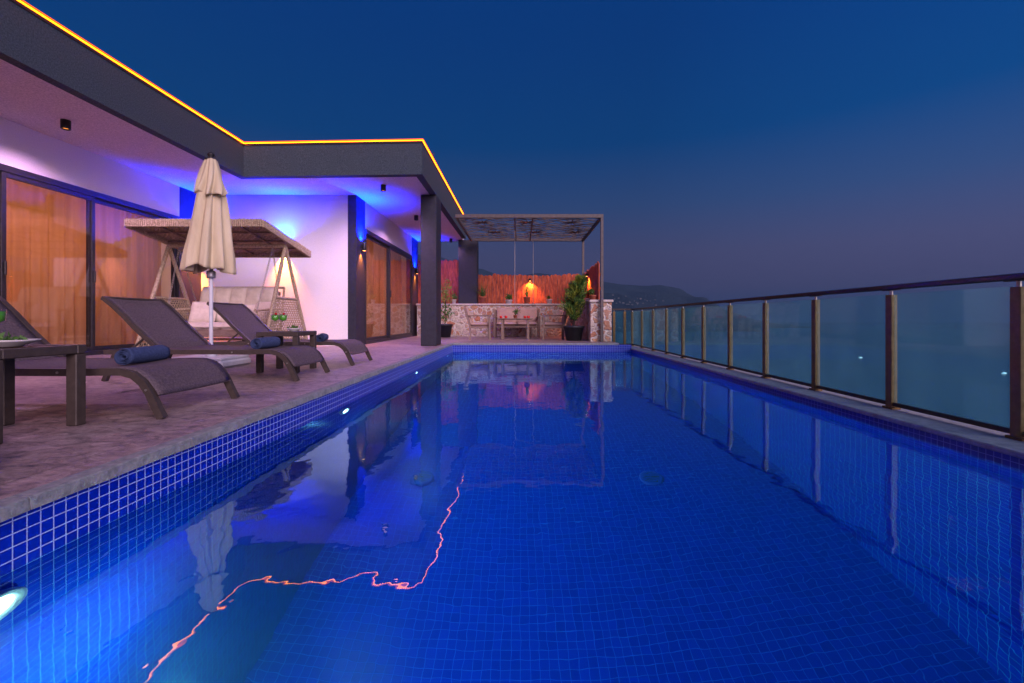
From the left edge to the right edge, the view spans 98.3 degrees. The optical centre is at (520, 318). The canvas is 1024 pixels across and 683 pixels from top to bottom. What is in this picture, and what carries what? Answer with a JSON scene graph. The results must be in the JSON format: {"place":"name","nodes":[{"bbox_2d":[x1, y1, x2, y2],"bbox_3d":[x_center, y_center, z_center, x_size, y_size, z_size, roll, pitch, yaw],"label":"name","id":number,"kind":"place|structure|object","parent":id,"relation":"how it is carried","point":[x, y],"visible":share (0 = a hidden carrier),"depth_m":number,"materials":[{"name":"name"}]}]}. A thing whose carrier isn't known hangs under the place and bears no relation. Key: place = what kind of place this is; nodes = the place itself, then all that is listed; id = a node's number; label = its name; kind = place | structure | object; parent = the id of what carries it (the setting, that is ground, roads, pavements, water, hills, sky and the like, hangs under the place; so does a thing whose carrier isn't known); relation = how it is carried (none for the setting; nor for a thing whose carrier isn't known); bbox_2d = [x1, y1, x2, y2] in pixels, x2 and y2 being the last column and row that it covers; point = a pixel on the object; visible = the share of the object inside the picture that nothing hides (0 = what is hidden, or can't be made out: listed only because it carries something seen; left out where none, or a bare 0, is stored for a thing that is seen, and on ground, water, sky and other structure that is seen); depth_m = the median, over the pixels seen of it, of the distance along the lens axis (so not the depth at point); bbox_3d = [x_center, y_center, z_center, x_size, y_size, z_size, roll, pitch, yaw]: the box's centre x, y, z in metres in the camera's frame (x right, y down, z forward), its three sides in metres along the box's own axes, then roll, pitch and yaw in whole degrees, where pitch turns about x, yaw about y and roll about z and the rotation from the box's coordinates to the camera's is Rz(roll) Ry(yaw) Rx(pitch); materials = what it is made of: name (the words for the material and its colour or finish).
{"place":"outdoors","nodes":[
{"label":"outdoors","id":0,"kind":"place"},
{"bbox_2d":[0,336,618,499],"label":"stone deck","id":1,"kind":"structure","parent":0,"point":[42,444],"depth_m":2.50,"materials":[{"name":"stone"}]},
{"bbox_2d":[0,344,85,443],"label":"side table","id":2,"kind":"object","parent":1,"relation":"on","point":[75,385],"visible":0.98,"depth_m":2.06,"materials":[{"name":"brown wood"}]},
{"bbox_2d":[0,309,6,321],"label":"cocktail glass","id":3,"kind":"object","parent":2,"relation":"on","point":[2,315],"visible":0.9,"depth_m":2.00,"materials":[{"name":"green glass"}]},
{"bbox_2d":[0,331,40,346],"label":"salad bowl","id":4,"kind":"object","parent":2,"relation":"on","point":[7,341],"visible":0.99,"depth_m":1.92,"materials":[{"name":"ceramic"}]},
{"bbox_2d":[0,296,239,419],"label":"sun lounger","id":5,"kind":"object","parent":1,"relation":"on","point":[153,380],"visible":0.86,"depth_m":2.49,"materials":[{"name":"fabric"}]},
{"bbox_2d":[114,345,169,364],"bbox_3d":[-2.228,0.211,2.620,0.103,0.098,0.308,0,0,-4],"label":"rolled towel","id":6,"kind":"object","parent":5,"relation":"on","point":[131,355],"visible":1,"depth_m":2.55,"materials":[{"name":"blue fabric"}]},
{"bbox_2d":[171,152,250,367],"bbox_3d":[-3.295,-0.633,4.670,0.620,2.267,0.500,0,0,0],"label":"folded umbrella","id":7,"kind":"object","parent":1,"relation":"on","point":[209,243],"visible":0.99,"depth_m":4.62,"materials":[{"name":"white fabric"}]},
{"bbox_2d":[101,296,329,381],"bbox_3d":[-2.563,0.163,3.830,1.578,0.689,0.610,0,0,0],"label":"sun lounger","id":8,"kind":"object","parent":1,"relation":"on","point":[151,322],"visible":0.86,"depth_m":3.76,"materials":[{"name":"grey fabric"}]},
{"bbox_2d":[250,336,280,348],"bbox_3d":[-2.234,0.209,3.888,0.111,0.100,0.265,0,0,6],"label":"rolled towel","id":9,"kind":"object","parent":8,"relation":"on","point":[265,342],"visible":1,"depth_m":3.82,"materials":[{"name":"blue fabric"}]},
{"bbox_2d":[124,219,310,354],"bbox_3d":[-4.430,-0.422,6.731,1.908,1.864,1.511,0,0,0],"label":"garden swing","id":10,"kind":"object","parent":1,"relation":"on","point":[257,238],"visible":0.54,"depth_m":6.69,"materials":[{"name":"wood"}]},
{"bbox_2d":[188,302,215,321],"bbox_3d":[-4.900,-0.100,6.839,0.360,0.334,0.207,0,0,-12],"label":"swing pillow","id":11,"kind":"object","parent":10,"relation":"on","point":[199,311],"visible":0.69,"depth_m":6.78,"materials":[{"name":"white fabric"}]},
{"bbox_2d":[253,302,275,322],"bbox_3d":[-3.980,-0.100,6.859,0.360,0.334,0.212,0,0,14],"label":"swing pillow","id":12,"kind":"object","parent":10,"relation":"on","point":[262,305],"visible":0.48,"depth_m":6.82,"materials":[{"name":"white fabric"}]},
{"bbox_2d":[0,0,478,356],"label":"house","id":13,"kind":"structure","parent":1,"relation":"on","point":[131,144],"depth_m":6.80,"materials":[{"name":"white"}]},
{"bbox_2d":[60,119,70,130],"bbox_3d":[-5.249,-2.238,5.110,0.090,0.104,0.090,0,0,0],"label":"ceiling lamp","id":14,"kind":"object","parent":13,"relation":"attached to","point":[65,124],"visible":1,"depth_m":5.08,"materials":[{"name":"black metal"}]},
{"bbox_2d":[0,163,179,356],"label":"sliding door","id":15,"kind":"structure","parent":13,"relation":"in","point":[65,247],"depth_m":6.09,"materials":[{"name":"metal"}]},
{"bbox_2d":[361,242,366,250],"bbox_3d":[-2.983,-1.370,8.420,0.105,0.156,0.080,0,0,0],"label":"wall lamp","id":16,"kind":"object","parent":13,"relation":"attached to","point":[364,246],"visible":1,"depth_m":8.39,"materials":[{"name":"black metal"}]},
{"bbox_2d":[381,184,385,191],"bbox_3d":[-2.353,-2.238,7.589,0.090,0.104,0.090,0,0,0],"label":"ceiling lamp","id":17,"kind":"object","parent":13,"relation":"attached to","point":[383,187],"visible":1,"depth_m":7.55,"materials":[{"name":"black metal"}]},
{"bbox_2d":[365,229,411,343],"bbox_3d":[-3.194,-0.680,10.510,0.377,2.360,3.716,0,0,0],"label":"sliding door","id":18,"kind":"structure","parent":13,"relation":"in","point":[383,266],"depth_m":10.39,"materials":[{"name":"metal"}]},
{"bbox_2d":[256,331,316,372],"bbox_3d":[-2.260,0.311,4.295,0.390,0.378,0.390,0,0,0],"label":"side table","id":19,"kind":"object","parent":1,"relation":"on","point":[296,335],"visible":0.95,"depth_m":4.12,"materials":[{"name":"brown wood"}]},
{"bbox_2d":[271,311,278,320],"bbox_3d":[-2.360,0.022,4.260,0.074,0.200,0.074,0,0,0],"label":"cocktail glass","id":20,"kind":"object","parent":19,"relation":"on","point":[275,317],"visible":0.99,"depth_m":4.24,"materials":[{"name":"green glass"}]},
{"bbox_2d":[279,313,286,327],"bbox_3d":[-2.285,0.022,4.260,0.074,0.200,0.074,0,0,0],"label":"cocktail glass","id":21,"kind":"object","parent":19,"relation":"on","point":[283,317],"visible":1,"depth_m":4.24,"materials":[{"name":"green glass"}]},
{"bbox_2d":[287,325,300,331],"bbox_3d":[-2.201,0.093,4.300,0.126,0.073,0.125,0,0,0],"label":"salad bowl","id":22,"kind":"object","parent":19,"relation":"on","point":[293,328],"visible":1,"depth_m":4.27,"materials":[{"name":"ceramic"}]},
{"bbox_2d":[207,302,372,365],"bbox_3d":[-2.563,0.163,5.020,1.578,0.689,0.610,0,0,0],"label":"sun lounger","id":23,"kind":"object","parent":1,"relation":"on","point":[245,323],"visible":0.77,"depth_m":4.93,"materials":[{"name":"grey fabric"}]},
{"bbox_2d":[317,333,328,341],"bbox_3d":[-2.266,0.213,5.047,0.115,0.093,0.246,0,0,-14],"label":"rolled towel","id":24,"kind":"object","parent":23,"relation":"on","point":[321,337],"visible":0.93,"depth_m":4.98,"materials":[{"name":"blue fabric"}]},
{"bbox_2d":[418,259,457,303],"bbox_3d":[-3.790,-0.657,13.442,4.820,2.315,0.077,0,0,0],"label":"wooden fence","id":25,"kind":"object","parent":1,"relation":"on","point":[450,269],"visible":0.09,"depth_m":13.40,"materials":[{"name":"brown wood"}]},
{"bbox_2d":[441,279,454,337],"bbox_3d":[-2.006,-0.290,11.902,0.490,1.580,0.456,0,0,0],"label":"potted plant","id":26,"kind":"object","parent":1,"relation":"on","point":[446,329],"visible":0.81,"depth_m":11.82,"materials":[{"name":"green plant"}]},
{"bbox_2d":[463,306,490,339],"bbox_3d":[-1.052,0.097,10.747,0.664,0.807,0.576,0,0,-6],"label":"patio armchair","id":27,"kind":"object","parent":1,"relation":"on","point":[471,324],"visible":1,"depth_m":10.50,"materials":[{"name":"grey wood"}]},
{"bbox_2d":[416,304,572,335],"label":"stone wall","id":28,"kind":"structure","parent":1,"relation":"on","point":[458,321],"depth_m":12.62,"materials":[{"name":"beige stone"}]},
{"bbox_2d":[452,294,456,303],"bbox_3d":[-1.928,-0.596,12.783,0.225,0.328,0.219,0,0,0],"label":"potted plant","id":29,"kind":"object","parent":28,"relation":"on","point":[454,297],"visible":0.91,"depth_m":12.76,"materials":[{"name":"green plant"}]},
{"bbox_2d":[472,281,500,303],"bbox_3d":[-1.112,-0.806,12.744,1.000,0.748,1.196,0,0,43],"label":"potted plant","id":30,"kind":"object","parent":28,"relation":"on","point":[482,299],"visible":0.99,"depth_m":12.68,"materials":[{"name":"green plant"}]},
{"bbox_2d":[505,293,512,303],"bbox_3d":[-0.346,-0.587,12.791,0.244,0.311,0.275,0,0,0],"label":"potted plant","id":31,"kind":"object","parent":28,"relation":"on","point":[509,298],"visible":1,"depth_m":12.74,"materials":[{"name":"green plant"}]},
{"bbox_2d":[523,288,530,303],"bbox_3d":[0.182,-0.678,12.800,0.214,0.492,0.251,0,0,0],"label":"potted plant","id":32,"kind":"object","parent":28,"relation":"on","point":[526,299],"visible":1,"depth_m":12.74,"materials":[{"name":"green plant"}]},
{"bbox_2d":[546,296,551,303],"bbox_3d":[0.825,-0.557,12.800,0.195,0.249,0.180,0,0,0],"label":"potted plant","id":33,"kind":"object","parent":28,"relation":"on","point":[549,300],"visible":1,"depth_m":12.75,"materials":[{"name":"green plant"}]},
{"bbox_2d":[497,318,532,339],"bbox_3d":[-0.130,0.244,10.898,0.860,0.512,0.576,0,0,0],"label":"patio table","id":34,"kind":"object","parent":1,"relation":"on","point":[502,327],"visible":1,"depth_m":10.64,"materials":[{"name":"brown wood"}]},
{"bbox_2d":[493,308,540,337],"bbox_3d":[-0.100,0.097,11.990,1.260,0.807,0.580,0,0,0],"label":"patio sofa","id":35,"kind":"object","parent":1,"relation":"on","point":[533,313],"visible":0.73,"depth_m":12.11,"materials":[{"name":"grey wood"}]},
{"bbox_2d":[455,214,603,341],"bbox_3d":[0.196,-0.901,11.075,3.232,2.803,2.950,0,0,0],"label":"pergola","id":36,"kind":"object","parent":1,"relation":"on","point":[532,217],"visible":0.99,"depth_m":10.40,"materials":[{"name":"brown metal"}]},
{"bbox_2d":[479,273,579,303],"bbox_3d":[0.235,-0.636,13.372,3.170,1.472,0.077,0,0,0],"label":"wooden fence","id":37,"kind":"object","parent":1,"relation":"on","point":[513,285],"visible":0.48,"depth_m":13.34,"materials":[{"name":"brown wood"}]},
{"bbox_2d":[542,311,566,339],"bbox_3d":[0.862,0.097,10.798,0.664,0.807,0.576,0,0,4],"label":"patio armchair","id":38,"kind":"object","parent":1,"relation":"on","point":[561,324],"visible":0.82,"depth_m":10.56,"materials":[{"name":"brown wood"}]},
{"bbox_2d":[559,274,587,340],"bbox_3d":[1.216,-0.271,10.124,0.720,1.542,0.595,0,0,-35],"label":"potted conifer","id":39,"kind":"object","parent":1,"relation":"on","point":[574,301],"visible":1,"depth_m":10.06,"materials":[{"name":"plant"}]},
{"bbox_2d":[575,300,612,341],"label":"stone wall","id":40,"kind":"structure","parent":1,"relation":"on","point":[589,319],"depth_m":9.72,"materials":[{"name":"beige stone"}]},
{"bbox_2d":[584,289,589,300],"bbox_3d":[1.641,-0.580,10.982,0.295,0.326,0.320,0,0,0],"label":"potted plant","id":41,"kind":"object","parent":40,"relation":"on","point":[587,295],"visible":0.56,"depth_m":10.95,"materials":[{"name":"green plant"}]},
{"bbox_2d":[584,261,599,299],"bbox_3d":[1.862,-0.882,11.775,0.077,0.944,3.050,0,0,1],"label":"wooden fence","id":42,"kind":"object","parent":40,"relation":"on","point":[593,278],"visible":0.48,"depth_m":10.87,"materials":[{"name":"brown wood"}]},
{"bbox_2d":[588,288,595,299],"bbox_3d":[1.653,-0.571,10.303,0.207,0.309,0.198,0,0,-31],"label":"potted plant","id":43,"kind":"object","parent":40,"relation":"on","point":[591,291],"visible":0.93,"depth_m":10.26,"materials":[{"name":"green plant"}]},
{"bbox_2d":[631,346,1023,458],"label":"kerb","id":44,"kind":"structure","parent":1,"relation":"on","point":[990,439],"depth_m":2.86,"materials":[{"name":"grey stone"}]},
{"bbox_2d":[612,273,1023,440],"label":"glass railing","id":45,"kind":"object","parent":44,"relation":"on","point":[1015,430],"visible":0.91,"depth_m":2.98,"materials":[{"name":"brown metal"}]},
{"bbox_2d":[24,0,1023,321],"label":"sky","id":46,"kind":"structure","parent":0,"point":[725,149],"materials":[{"name":"blue"}]},
{"bbox_2d":[443,293,761,331],"bbox_3d":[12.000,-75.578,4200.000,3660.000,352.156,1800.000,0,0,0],"label":"foothills","id":47,"kind":"structure","parent":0,"point":[693,321],"depth_m":3568.82,"materials":[{"name":"blue"}]},
{"bbox_2d":[612,295,680,308],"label":"town","id":48,"kind":"object","parent":47,"relation":"on","point":[640,299],"visible":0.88,"depth_m":3703.46},
{"bbox_2d":[418,254,822,327],"bbox_3d":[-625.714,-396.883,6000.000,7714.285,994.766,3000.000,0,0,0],"label":"hills","id":49,"kind":"structure","parent":0,"point":[668,295],"depth_m":5313.91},
{"bbox_2d":[612,322,1009,427],"bbox_3d":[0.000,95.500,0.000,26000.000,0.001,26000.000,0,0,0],"label":"sea","id":50,"kind":"structure","parent":0,"point":[955,368],"depth_m":1090.61,"materials":[{"name":"teal"}]},
{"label":"hillside","id":51,"kind":"structure","parent":0,"visible":0},
{"bbox_2d":[0,345,1023,575],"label":"pool basin","id":52,"kind":"object","parent":51,"relation":"in","point":[30,535],"visible":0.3,"depth_m":1.95,"materials":[{"name":"tile"}]},
{"bbox_2d":[0,343,617,522],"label":"coping","id":53,"kind":"object","parent":52,"relation":"on","point":[23,502],"visible":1,"depth_m":1.69,"materials":[{"name":"grey stone"}]},
{"bbox_2d":[0,352,1023,682],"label":"pool water","id":54,"kind":"structure","parent":52,"relation":"in","point":[542,518],"depth_m":1.29,"materials":[{"name":"blue liquid"}]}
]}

